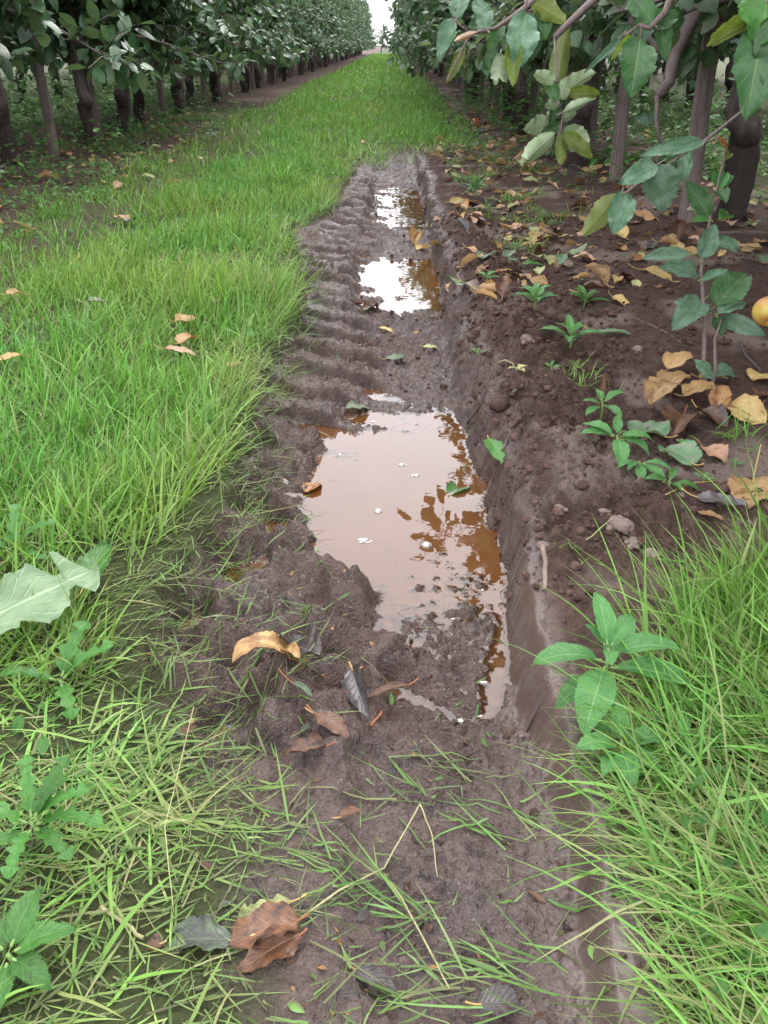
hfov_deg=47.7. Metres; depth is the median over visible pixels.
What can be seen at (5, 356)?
fallen leaf
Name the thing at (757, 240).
fallen leaf
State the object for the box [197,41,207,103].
wooden stake
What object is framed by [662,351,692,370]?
fallen leaf
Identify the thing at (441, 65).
apple tree
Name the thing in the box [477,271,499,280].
weed
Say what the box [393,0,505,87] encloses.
apple tree
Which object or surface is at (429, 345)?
fallen leaf
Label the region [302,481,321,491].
fallen leaf
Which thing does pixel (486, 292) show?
fallen leaf
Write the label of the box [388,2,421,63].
apple tree
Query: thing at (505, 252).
fallen leaf
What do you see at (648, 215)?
fallen leaf
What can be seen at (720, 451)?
fallen leaf
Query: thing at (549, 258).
fallen leaf
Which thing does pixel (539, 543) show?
soil clod
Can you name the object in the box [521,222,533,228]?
fallen leaf
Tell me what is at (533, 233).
fallen leaf
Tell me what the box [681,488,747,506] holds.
fallen leaf
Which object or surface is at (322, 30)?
apple tree
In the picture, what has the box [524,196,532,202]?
fallen leaf
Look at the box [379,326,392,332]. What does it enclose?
fallen leaf
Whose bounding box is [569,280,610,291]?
fallen leaf
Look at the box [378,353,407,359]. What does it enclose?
fallen leaf
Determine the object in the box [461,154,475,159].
fallen leaf
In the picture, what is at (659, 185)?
apple tree
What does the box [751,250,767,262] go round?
fallen leaf
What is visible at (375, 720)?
stick
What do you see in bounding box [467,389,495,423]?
stick
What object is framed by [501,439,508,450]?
stick
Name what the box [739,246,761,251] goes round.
fallen leaf
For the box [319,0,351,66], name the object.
apple tree
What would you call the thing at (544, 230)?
fallen leaf
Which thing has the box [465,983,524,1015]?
fallen leaf
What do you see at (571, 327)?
weed
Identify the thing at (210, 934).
fallen leaf
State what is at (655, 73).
apple tree
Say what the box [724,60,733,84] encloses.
apple tree
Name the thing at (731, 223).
fallen leaf
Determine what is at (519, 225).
fallen leaf
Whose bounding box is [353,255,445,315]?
puddle water
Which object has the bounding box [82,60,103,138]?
wooden stake
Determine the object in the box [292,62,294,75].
wooden stake
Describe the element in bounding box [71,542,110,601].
fallen leaf
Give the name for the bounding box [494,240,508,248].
fallen leaf
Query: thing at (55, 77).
apple tree
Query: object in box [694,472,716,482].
weed
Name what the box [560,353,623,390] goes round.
grass tuft
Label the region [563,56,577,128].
wooden stake
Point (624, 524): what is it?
stone
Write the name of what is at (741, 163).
apple tree
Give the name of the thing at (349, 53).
apple tree
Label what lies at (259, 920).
fallen leaf
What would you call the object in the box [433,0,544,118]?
apple tree
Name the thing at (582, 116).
apple tree
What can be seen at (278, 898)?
fallen leaf
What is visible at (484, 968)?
grass clippings
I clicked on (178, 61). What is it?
wooden stake
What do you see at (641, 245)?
fallen leaf
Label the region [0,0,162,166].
apple tree
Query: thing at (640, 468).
weed
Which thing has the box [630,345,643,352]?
soil clod
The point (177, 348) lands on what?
fallen leaf
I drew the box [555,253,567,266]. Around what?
fallen leaf
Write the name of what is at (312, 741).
fallen leaf
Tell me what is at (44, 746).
ground cover
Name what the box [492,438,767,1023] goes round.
verge grass
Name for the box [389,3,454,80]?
apple tree
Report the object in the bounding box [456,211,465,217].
fallen leaf
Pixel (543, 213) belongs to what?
fallen leaf
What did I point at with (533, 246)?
fallen leaf
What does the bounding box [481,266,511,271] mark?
fallen leaf
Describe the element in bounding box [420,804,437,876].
straw
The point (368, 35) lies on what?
apple tree
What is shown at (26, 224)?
fallen leaf
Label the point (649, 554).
soil clod
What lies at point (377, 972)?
fallen leaf
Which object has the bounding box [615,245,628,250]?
fallen leaf
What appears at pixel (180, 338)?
fallen leaf
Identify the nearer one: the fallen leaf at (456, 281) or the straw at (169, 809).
the straw at (169, 809)
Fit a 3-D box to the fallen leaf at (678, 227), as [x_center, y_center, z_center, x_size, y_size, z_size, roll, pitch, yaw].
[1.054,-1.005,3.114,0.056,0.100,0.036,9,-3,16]
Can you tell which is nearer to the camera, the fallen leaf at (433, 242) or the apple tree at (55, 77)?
the fallen leaf at (433, 242)
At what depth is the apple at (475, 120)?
8.20 m
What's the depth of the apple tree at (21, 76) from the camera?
11.11 m
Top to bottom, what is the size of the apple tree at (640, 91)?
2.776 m
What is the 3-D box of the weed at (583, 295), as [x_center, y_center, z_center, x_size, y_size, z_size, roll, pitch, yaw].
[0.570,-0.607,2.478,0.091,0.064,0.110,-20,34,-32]
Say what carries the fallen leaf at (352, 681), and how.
on the ground at (464, 864)
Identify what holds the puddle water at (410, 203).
on the ground at (464, 864)
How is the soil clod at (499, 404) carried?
on the ground at (464, 864)
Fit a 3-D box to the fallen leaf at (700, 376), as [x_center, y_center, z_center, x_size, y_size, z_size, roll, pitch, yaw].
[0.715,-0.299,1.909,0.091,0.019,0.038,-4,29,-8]
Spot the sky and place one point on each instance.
(379, 9)
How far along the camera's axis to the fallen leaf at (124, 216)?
3.92 m
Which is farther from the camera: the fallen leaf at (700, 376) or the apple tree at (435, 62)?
the apple tree at (435, 62)
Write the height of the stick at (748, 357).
0.015 m
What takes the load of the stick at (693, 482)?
on the ground at (464, 864)
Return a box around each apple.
[472,118,478,124]
[752,296,767,326]
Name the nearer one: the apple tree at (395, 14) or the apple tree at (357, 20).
the apple tree at (395, 14)
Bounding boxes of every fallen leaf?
[0,288,28,294]
[0,352,29,360]
[0,551,99,634]
[12,221,33,228]
[39,170,55,177]
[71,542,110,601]
[77,297,111,302]
[113,180,123,187]
[113,213,129,221]
[141,172,154,177]
[146,933,166,950]
[153,344,195,355]
[165,914,255,953]
[170,313,195,321]
[171,332,197,343]
[227,900,308,948]
[232,630,307,662]
[237,922,307,973]
[238,893,306,915]
[278,622,321,660]
[278,668,311,695]
[280,642,300,657]
[282,732,335,756]
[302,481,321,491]
[305,707,330,715]
[306,704,349,737]
[332,806,361,818]
[339,661,369,717]
[345,400,369,408]
[351,964,399,994]
[359,302,378,310]
[368,678,418,697]
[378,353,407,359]
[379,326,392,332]
[408,226,424,246]
[413,242,428,249]
[419,344,437,348]
[430,152,445,158]
[430,239,443,245]
[445,196,464,203]
[446,273,462,284]
[446,482,468,495]
[454,200,470,207]
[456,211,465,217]
[456,253,483,267]
[458,218,468,232]
[458,276,479,296]
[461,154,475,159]
[462,213,486,224]
[463,244,476,251]
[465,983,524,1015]
[469,279,509,296]
[470,213,477,222]
[471,288,496,299]
[475,249,495,258]
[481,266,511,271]
[482,180,497,185]
[484,435,504,463]
[493,158,505,164]
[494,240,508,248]
[495,275,511,298]
[500,223,516,228]
[502,249,514,255]
[502,255,520,260]
[503,145,514,152]
[503,173,522,176]
[505,203,515,208]
[511,222,527,228]
[512,151,521,159]
[514,260,543,265]
[517,278,526,285]
[520,157,526,165]
[520,239,547,245]
[521,176,540,181]
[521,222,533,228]
[522,236,539,241]
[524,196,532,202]
[528,230,543,238]
[530,243,546,253]
[531,243,542,256]
[533,265,544,274]
[535,209,553,217]
[538,165,547,173]
[538,228,564,236]
[543,250,558,264]
[545,219,563,227]
[547,179,561,188]
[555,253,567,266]
[565,239,581,245]
[565,268,577,274]
[567,243,587,254]
[569,200,591,208]
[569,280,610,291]
[574,251,602,259]
[575,272,594,278]
[578,166,591,171]
[584,262,613,287]
[584,326,631,334]
[599,375,605,403]
[608,290,628,305]
[611,274,622,281]
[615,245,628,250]
[616,225,628,238]
[620,271,635,278]
[626,420,677,437]
[634,240,647,251]
[634,252,641,260]
[639,241,656,251]
[643,208,658,220]
[643,265,679,281]
[643,376,681,404]
[652,234,679,243]
[656,369,689,381]
[658,440,703,465]
[661,404,701,434]
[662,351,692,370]
[671,219,686,238]
[674,379,716,396]
[676,439,691,441]
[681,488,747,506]
[691,373,727,378]
[691,399,728,427]
[692,224,703,233]
[698,440,728,461]
[698,510,724,519]
[708,384,731,405]
[724,218,737,225]
[725,393,767,424]
[727,444,767,508]
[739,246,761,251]
[741,220,760,225]
[743,212,757,223]
[746,368,767,380]
[749,198,757,204]
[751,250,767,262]
[752,386,767,396]
[753,237,767,242]
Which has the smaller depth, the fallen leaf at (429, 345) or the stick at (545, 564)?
the stick at (545, 564)
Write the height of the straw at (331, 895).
0.027 m
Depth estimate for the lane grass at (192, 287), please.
2.09 m
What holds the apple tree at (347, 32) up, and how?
on the ground at (464, 864)
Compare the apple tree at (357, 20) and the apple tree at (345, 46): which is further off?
the apple tree at (357, 20)
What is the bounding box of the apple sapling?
[641,134,765,395]
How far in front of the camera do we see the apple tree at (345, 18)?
26.52 m
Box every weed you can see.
[0,888,76,1007]
[466,175,490,197]
[472,348,485,354]
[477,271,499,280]
[478,199,499,209]
[502,242,525,249]
[515,282,558,309]
[531,592,690,739]
[538,314,604,348]
[545,360,560,369]
[570,285,608,307]
[576,705,665,785]
[579,415,652,462]
[583,389,625,419]
[616,458,670,479]
[644,468,700,491]
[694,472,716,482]
[729,457,743,467]
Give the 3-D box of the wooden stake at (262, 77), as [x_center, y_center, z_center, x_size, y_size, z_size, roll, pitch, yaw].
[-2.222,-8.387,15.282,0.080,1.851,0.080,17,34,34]
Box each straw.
[99,905,143,939]
[164,706,193,912]
[302,804,419,915]
[383,873,449,988]
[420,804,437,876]
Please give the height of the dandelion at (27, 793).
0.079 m
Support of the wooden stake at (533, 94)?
on the ground at (464, 864)
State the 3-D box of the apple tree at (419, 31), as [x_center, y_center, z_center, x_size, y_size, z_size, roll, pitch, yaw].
[1.168,-7.155,11.949,1.771,2.721,2.074,15,32,26]
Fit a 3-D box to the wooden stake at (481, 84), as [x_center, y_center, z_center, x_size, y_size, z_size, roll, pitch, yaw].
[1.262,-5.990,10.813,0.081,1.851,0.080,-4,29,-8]
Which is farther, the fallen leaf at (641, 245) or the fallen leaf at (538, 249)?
the fallen leaf at (641, 245)
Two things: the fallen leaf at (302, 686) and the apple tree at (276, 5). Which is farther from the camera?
the apple tree at (276, 5)
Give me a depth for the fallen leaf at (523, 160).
5.17 m
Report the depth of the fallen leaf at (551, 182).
4.33 m
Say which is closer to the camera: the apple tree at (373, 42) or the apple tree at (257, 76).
the apple tree at (257, 76)
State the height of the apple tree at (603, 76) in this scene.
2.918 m
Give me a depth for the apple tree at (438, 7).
7.20 m
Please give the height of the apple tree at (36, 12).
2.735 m
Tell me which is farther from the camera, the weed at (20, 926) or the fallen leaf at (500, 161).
the fallen leaf at (500, 161)
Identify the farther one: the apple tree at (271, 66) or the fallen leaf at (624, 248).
the apple tree at (271, 66)
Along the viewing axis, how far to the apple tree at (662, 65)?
10.95 m
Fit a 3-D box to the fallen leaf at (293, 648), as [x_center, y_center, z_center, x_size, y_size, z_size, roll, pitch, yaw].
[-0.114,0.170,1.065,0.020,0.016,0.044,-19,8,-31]
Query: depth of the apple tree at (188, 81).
10.16 m
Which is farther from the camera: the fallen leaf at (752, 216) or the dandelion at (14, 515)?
the fallen leaf at (752, 216)
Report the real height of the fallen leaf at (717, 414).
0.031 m
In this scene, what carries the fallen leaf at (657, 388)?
on the ground at (464, 864)
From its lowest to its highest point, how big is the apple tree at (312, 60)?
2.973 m
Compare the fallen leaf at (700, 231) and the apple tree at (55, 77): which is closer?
the fallen leaf at (700, 231)
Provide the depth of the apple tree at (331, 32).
21.84 m
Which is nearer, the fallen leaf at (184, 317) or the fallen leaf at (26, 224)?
the fallen leaf at (184, 317)
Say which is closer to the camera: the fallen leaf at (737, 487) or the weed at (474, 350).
the fallen leaf at (737, 487)
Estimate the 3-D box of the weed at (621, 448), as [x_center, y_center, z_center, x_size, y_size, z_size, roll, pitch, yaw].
[0.413,-0.131,1.549,0.096,0.073,0.117,-22,35,-35]
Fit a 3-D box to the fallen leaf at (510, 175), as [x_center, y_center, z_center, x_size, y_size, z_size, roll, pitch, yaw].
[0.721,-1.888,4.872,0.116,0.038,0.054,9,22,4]
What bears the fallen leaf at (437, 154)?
on the ground at (464, 864)
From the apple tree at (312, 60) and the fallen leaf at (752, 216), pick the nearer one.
the fallen leaf at (752, 216)
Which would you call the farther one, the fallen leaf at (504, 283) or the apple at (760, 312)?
the fallen leaf at (504, 283)
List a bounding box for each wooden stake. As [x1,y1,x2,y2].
[24,18,59,155]
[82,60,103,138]
[126,66,133,127]
[150,42,166,116]
[176,47,185,108]
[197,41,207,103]
[216,57,220,100]
[227,53,233,95]
[250,61,254,88]
[259,61,264,86]
[275,60,278,81]
[288,66,290,77]
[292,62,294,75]
[478,69,484,102]
[491,81,498,109]
[528,60,539,121]
[542,52,549,114]
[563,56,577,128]
[584,58,603,160]
[608,15,633,180]
[678,2,726,222]
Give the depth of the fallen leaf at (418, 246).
3.52 m
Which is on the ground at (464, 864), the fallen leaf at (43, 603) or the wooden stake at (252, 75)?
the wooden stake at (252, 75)
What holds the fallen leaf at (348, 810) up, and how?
on the ground at (464, 864)
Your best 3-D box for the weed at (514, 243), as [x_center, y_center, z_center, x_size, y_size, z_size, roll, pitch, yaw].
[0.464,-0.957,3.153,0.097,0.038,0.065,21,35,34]
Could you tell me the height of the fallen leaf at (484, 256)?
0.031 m
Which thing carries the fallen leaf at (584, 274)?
on the ground at (464, 864)
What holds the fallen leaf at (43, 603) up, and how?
on the lane grass at (192, 287)
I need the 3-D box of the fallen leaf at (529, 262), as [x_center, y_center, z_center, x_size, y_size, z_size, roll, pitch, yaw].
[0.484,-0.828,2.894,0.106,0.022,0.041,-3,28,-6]
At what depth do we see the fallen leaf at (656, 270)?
2.65 m
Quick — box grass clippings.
[0,242,762,1023]
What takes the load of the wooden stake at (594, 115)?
on the ground at (464, 864)
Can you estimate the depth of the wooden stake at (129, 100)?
7.82 m
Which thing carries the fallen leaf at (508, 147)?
on the ground at (464, 864)
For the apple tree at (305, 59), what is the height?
2.783 m
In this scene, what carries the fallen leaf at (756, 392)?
on the ground at (464, 864)
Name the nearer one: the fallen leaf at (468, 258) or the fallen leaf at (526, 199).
the fallen leaf at (468, 258)
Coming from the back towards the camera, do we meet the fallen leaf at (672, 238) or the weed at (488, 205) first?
the weed at (488, 205)
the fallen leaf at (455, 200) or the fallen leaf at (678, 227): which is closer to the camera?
the fallen leaf at (678, 227)
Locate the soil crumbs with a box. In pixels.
[343,206,767,1017]
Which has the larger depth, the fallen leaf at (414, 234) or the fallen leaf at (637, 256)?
the fallen leaf at (414, 234)
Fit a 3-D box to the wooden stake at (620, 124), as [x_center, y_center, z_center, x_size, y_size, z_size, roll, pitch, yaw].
[1.209,-2.461,4.165,0.080,1.851,0.134,2,28,5]
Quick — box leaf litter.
[0,105,767,290]
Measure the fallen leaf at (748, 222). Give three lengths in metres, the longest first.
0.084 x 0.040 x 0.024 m
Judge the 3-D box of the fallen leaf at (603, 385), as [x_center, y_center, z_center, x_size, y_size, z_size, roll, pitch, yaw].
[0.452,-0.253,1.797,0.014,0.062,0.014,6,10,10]
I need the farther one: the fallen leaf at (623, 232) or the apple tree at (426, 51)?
the apple tree at (426, 51)
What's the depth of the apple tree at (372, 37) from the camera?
50.24 m
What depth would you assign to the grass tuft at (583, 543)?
1.29 m
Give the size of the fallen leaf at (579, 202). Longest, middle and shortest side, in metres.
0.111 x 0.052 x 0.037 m
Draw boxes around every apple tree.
[0,0,64,80]
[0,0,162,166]
[0,0,254,145]
[3,0,270,134]
[11,36,31,101]
[14,0,250,122]
[48,38,89,97]
[64,0,306,115]
[137,0,288,106]
[149,0,299,102]
[174,5,310,92]
[203,0,287,98]
[204,1,310,90]
[208,0,314,87]
[222,0,324,82]
[268,0,335,83]
[279,2,322,77]
[281,0,338,80]
[287,0,330,76]
[298,0,351,74]
[302,3,345,58]
[304,0,343,72]
[307,0,346,69]
[309,6,353,71]
[313,7,349,68]
[316,17,351,68]
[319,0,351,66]
[323,2,359,66]
[326,0,355,60]
[331,10,366,63]
[335,0,356,39]
[335,0,364,61]
[340,0,366,60]
[341,0,362,47]
[345,0,371,59]
[349,0,371,57]
[353,0,366,41]
[353,0,375,54]
[353,4,372,57]
[355,2,375,54]
[375,24,390,52]
[382,0,479,99]
[387,0,499,106]
[387,14,424,65]
[388,0,437,73]
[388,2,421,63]
[389,0,443,76]
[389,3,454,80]
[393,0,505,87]
[397,13,530,95]
[402,0,545,134]
[408,3,501,101]
[415,0,544,123]
[419,0,682,153]
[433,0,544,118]
[436,0,742,235]
[449,1,566,136]
[453,0,737,167]
[467,0,762,221]
[584,0,767,121]
[601,55,611,88]
[605,43,734,116]
[605,57,620,92]
[613,52,660,96]
[653,58,660,75]
[658,54,725,101]
[684,74,696,108]
[723,42,737,60]
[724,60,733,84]
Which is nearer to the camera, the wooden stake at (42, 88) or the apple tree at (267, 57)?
the wooden stake at (42, 88)
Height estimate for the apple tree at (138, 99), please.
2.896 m
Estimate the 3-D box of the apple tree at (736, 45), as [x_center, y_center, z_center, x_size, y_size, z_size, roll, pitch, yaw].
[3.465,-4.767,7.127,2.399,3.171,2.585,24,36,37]
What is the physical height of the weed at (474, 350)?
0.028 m
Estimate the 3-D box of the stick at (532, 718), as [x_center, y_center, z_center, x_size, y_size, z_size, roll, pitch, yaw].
[0.186,0.234,1.045,0.007,0.054,0.040,22,35,35]
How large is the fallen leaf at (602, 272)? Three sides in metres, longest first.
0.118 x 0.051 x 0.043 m
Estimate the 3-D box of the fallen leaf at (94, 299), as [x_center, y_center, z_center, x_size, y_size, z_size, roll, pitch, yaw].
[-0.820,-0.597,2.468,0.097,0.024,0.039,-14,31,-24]
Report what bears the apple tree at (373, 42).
on the ground at (464, 864)
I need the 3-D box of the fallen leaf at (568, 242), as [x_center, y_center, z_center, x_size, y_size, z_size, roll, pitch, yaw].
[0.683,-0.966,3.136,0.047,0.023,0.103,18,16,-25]
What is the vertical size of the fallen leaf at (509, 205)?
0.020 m
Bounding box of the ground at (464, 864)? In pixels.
[0,46,767,1023]
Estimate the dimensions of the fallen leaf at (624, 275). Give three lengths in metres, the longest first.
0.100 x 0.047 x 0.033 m
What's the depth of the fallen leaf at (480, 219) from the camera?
3.38 m
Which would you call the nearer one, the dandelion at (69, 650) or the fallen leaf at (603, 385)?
the dandelion at (69, 650)
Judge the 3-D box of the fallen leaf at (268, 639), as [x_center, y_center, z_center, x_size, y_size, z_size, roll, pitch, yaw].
[-0.144,0.184,1.086,0.088,0.055,0.041,36,13,-29]
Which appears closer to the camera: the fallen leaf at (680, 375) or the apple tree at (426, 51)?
the fallen leaf at (680, 375)
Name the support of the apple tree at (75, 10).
on the ground at (464, 864)
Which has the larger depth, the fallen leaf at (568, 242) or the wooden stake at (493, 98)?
the wooden stake at (493, 98)
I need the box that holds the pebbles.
[405,673,432,693]
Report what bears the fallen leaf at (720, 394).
on the ground at (464, 864)
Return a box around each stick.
[369,711,382,726]
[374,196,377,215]
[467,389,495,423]
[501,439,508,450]
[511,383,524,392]
[526,681,547,731]
[540,544,548,590]
[665,480,715,494]
[740,340,759,368]
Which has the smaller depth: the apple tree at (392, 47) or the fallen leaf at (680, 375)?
the fallen leaf at (680, 375)
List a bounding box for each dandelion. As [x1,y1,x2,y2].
[0,503,57,567]
[0,621,113,719]
[0,755,102,879]
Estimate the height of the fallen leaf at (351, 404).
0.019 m
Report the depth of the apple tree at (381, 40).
66.63 m
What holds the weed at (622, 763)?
on the ground at (464, 864)
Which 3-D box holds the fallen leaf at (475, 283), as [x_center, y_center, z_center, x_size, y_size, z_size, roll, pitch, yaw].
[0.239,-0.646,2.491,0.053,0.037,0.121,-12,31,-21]
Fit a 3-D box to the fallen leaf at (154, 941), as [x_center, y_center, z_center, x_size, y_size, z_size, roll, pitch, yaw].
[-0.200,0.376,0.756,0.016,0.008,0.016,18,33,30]
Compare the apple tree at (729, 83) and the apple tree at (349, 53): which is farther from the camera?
the apple tree at (349, 53)
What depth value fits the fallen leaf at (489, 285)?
2.43 m
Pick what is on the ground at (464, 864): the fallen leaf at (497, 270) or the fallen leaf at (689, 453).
the fallen leaf at (689, 453)
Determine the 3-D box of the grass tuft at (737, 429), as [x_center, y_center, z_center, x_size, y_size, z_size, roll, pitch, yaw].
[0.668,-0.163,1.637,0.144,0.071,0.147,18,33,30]
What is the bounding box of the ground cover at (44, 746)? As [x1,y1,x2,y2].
[0,64,767,1019]
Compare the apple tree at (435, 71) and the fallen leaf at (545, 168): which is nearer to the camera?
the fallen leaf at (545, 168)
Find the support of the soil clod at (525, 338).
on the ground at (464, 864)
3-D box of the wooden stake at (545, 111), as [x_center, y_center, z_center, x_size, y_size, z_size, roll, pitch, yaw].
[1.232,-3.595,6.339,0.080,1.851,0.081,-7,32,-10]
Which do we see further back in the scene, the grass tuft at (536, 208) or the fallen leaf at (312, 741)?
the grass tuft at (536, 208)
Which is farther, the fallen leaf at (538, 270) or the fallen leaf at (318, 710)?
the fallen leaf at (538, 270)
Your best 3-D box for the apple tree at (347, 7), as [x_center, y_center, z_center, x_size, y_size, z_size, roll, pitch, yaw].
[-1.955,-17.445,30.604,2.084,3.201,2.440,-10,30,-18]
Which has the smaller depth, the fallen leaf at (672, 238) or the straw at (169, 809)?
the straw at (169, 809)
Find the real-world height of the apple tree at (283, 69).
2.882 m
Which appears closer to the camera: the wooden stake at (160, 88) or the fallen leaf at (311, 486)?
the fallen leaf at (311, 486)
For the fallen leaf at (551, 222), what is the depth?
3.46 m
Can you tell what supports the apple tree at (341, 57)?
on the ground at (464, 864)
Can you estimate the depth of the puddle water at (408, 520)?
1.56 m
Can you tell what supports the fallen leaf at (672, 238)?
on the ground at (464, 864)
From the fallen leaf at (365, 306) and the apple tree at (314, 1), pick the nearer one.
the fallen leaf at (365, 306)
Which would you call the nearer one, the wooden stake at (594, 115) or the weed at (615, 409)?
the weed at (615, 409)
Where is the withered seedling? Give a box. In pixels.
[498,359,527,371]
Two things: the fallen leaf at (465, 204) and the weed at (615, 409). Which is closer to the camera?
the weed at (615, 409)
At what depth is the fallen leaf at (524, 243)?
3.25 m
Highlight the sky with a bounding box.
[361,0,397,45]
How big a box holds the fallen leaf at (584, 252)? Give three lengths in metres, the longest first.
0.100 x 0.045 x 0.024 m
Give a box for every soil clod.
[489,397,512,412]
[520,334,534,344]
[536,541,549,547]
[554,504,567,511]
[575,480,589,490]
[598,508,611,515]
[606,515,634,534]
[624,537,640,549]
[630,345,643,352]
[644,547,661,558]
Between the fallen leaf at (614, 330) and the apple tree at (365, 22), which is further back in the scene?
the apple tree at (365, 22)
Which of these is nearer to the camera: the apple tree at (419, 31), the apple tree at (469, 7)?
the apple tree at (469, 7)
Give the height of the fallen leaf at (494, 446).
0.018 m
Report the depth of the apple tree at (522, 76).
7.00 m
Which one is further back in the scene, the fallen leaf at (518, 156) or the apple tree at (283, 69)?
the apple tree at (283, 69)
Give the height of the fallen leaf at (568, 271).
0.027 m
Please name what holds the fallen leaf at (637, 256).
on the ground at (464, 864)
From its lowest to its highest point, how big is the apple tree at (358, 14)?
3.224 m
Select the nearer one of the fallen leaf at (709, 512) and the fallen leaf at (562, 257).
the fallen leaf at (709, 512)
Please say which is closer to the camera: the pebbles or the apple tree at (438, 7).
the pebbles
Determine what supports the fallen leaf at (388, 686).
on the ground at (464, 864)
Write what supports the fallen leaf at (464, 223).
on the ground at (464, 864)
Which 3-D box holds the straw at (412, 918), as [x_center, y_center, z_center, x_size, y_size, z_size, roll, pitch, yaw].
[0.028,0.375,0.789,0.004,0.014,0.134,-12,31,-22]
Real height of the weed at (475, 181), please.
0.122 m
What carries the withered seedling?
on the ground at (464, 864)
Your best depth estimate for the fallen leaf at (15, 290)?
2.59 m
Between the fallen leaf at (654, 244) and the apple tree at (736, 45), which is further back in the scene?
the apple tree at (736, 45)
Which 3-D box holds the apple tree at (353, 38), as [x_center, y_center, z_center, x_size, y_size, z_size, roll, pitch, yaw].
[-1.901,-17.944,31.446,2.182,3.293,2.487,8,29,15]
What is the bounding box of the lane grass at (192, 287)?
[0,51,767,1023]
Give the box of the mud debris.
[144,267,593,1023]
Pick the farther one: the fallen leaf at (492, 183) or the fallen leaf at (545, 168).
the fallen leaf at (545, 168)
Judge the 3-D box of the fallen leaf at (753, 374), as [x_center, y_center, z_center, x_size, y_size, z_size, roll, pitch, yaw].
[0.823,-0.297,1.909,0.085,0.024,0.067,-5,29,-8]
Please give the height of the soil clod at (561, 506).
0.012 m
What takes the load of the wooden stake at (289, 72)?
on the ground at (464, 864)
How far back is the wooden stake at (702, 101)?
3.22 m
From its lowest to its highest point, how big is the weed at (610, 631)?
0.150 m
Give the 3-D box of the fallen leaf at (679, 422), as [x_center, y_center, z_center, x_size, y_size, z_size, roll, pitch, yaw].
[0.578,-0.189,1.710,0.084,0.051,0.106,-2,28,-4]
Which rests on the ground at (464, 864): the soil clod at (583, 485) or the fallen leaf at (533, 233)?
the soil clod at (583, 485)
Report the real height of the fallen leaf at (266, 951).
0.021 m
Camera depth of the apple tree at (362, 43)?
33.29 m
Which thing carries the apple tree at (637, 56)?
on the ground at (464, 864)
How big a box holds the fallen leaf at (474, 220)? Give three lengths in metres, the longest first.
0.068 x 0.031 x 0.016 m
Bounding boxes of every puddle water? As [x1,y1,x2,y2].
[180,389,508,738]
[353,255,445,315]
[366,183,427,231]
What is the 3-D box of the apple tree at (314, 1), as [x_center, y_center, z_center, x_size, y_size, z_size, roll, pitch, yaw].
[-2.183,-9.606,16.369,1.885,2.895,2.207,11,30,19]
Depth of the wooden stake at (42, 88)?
5.80 m
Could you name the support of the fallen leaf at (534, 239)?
on the ground at (464, 864)
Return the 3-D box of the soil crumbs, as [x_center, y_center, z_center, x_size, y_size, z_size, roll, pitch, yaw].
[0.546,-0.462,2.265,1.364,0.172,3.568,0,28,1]
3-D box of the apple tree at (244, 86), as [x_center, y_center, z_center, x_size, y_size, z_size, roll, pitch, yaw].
[-2.171,-7.603,12.613,2.365,2.901,2.195,7,29,13]
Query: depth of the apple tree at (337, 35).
24.27 m
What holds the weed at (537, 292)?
on the ground at (464, 864)
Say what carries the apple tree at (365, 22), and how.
on the ground at (464, 864)
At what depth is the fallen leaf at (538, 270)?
2.73 m
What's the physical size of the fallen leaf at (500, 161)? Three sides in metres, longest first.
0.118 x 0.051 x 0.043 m
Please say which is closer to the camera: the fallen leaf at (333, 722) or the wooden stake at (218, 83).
the fallen leaf at (333, 722)
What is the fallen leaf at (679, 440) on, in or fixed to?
on the ground at (464, 864)
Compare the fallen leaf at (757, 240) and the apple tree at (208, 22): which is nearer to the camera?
the fallen leaf at (757, 240)
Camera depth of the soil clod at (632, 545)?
1.30 m
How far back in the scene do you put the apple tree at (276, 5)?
10.94 m
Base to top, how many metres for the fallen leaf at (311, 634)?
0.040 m
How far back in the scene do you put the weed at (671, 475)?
1.45 m
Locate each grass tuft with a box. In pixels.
[519,202,556,212]
[544,517,612,567]
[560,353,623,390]
[690,402,767,455]
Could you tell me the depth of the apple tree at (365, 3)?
45.89 m
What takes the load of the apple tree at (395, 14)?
on the ground at (464, 864)
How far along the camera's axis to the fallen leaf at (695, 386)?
1.84 m
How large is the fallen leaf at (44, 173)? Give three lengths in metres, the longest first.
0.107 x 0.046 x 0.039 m
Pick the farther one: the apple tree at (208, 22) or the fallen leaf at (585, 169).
the apple tree at (208, 22)
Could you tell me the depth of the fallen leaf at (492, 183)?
4.42 m
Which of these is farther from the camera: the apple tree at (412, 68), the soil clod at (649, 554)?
the apple tree at (412, 68)
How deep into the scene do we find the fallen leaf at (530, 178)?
4.64 m
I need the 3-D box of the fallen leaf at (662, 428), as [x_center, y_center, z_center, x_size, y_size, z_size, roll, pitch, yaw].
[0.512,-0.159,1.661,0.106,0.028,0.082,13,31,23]
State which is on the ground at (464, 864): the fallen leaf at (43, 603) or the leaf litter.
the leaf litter
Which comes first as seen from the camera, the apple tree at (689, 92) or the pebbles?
the pebbles
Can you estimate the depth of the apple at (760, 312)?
2.23 m
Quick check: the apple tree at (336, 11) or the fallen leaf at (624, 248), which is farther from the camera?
the apple tree at (336, 11)
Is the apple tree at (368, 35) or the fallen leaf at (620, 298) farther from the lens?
the apple tree at (368, 35)

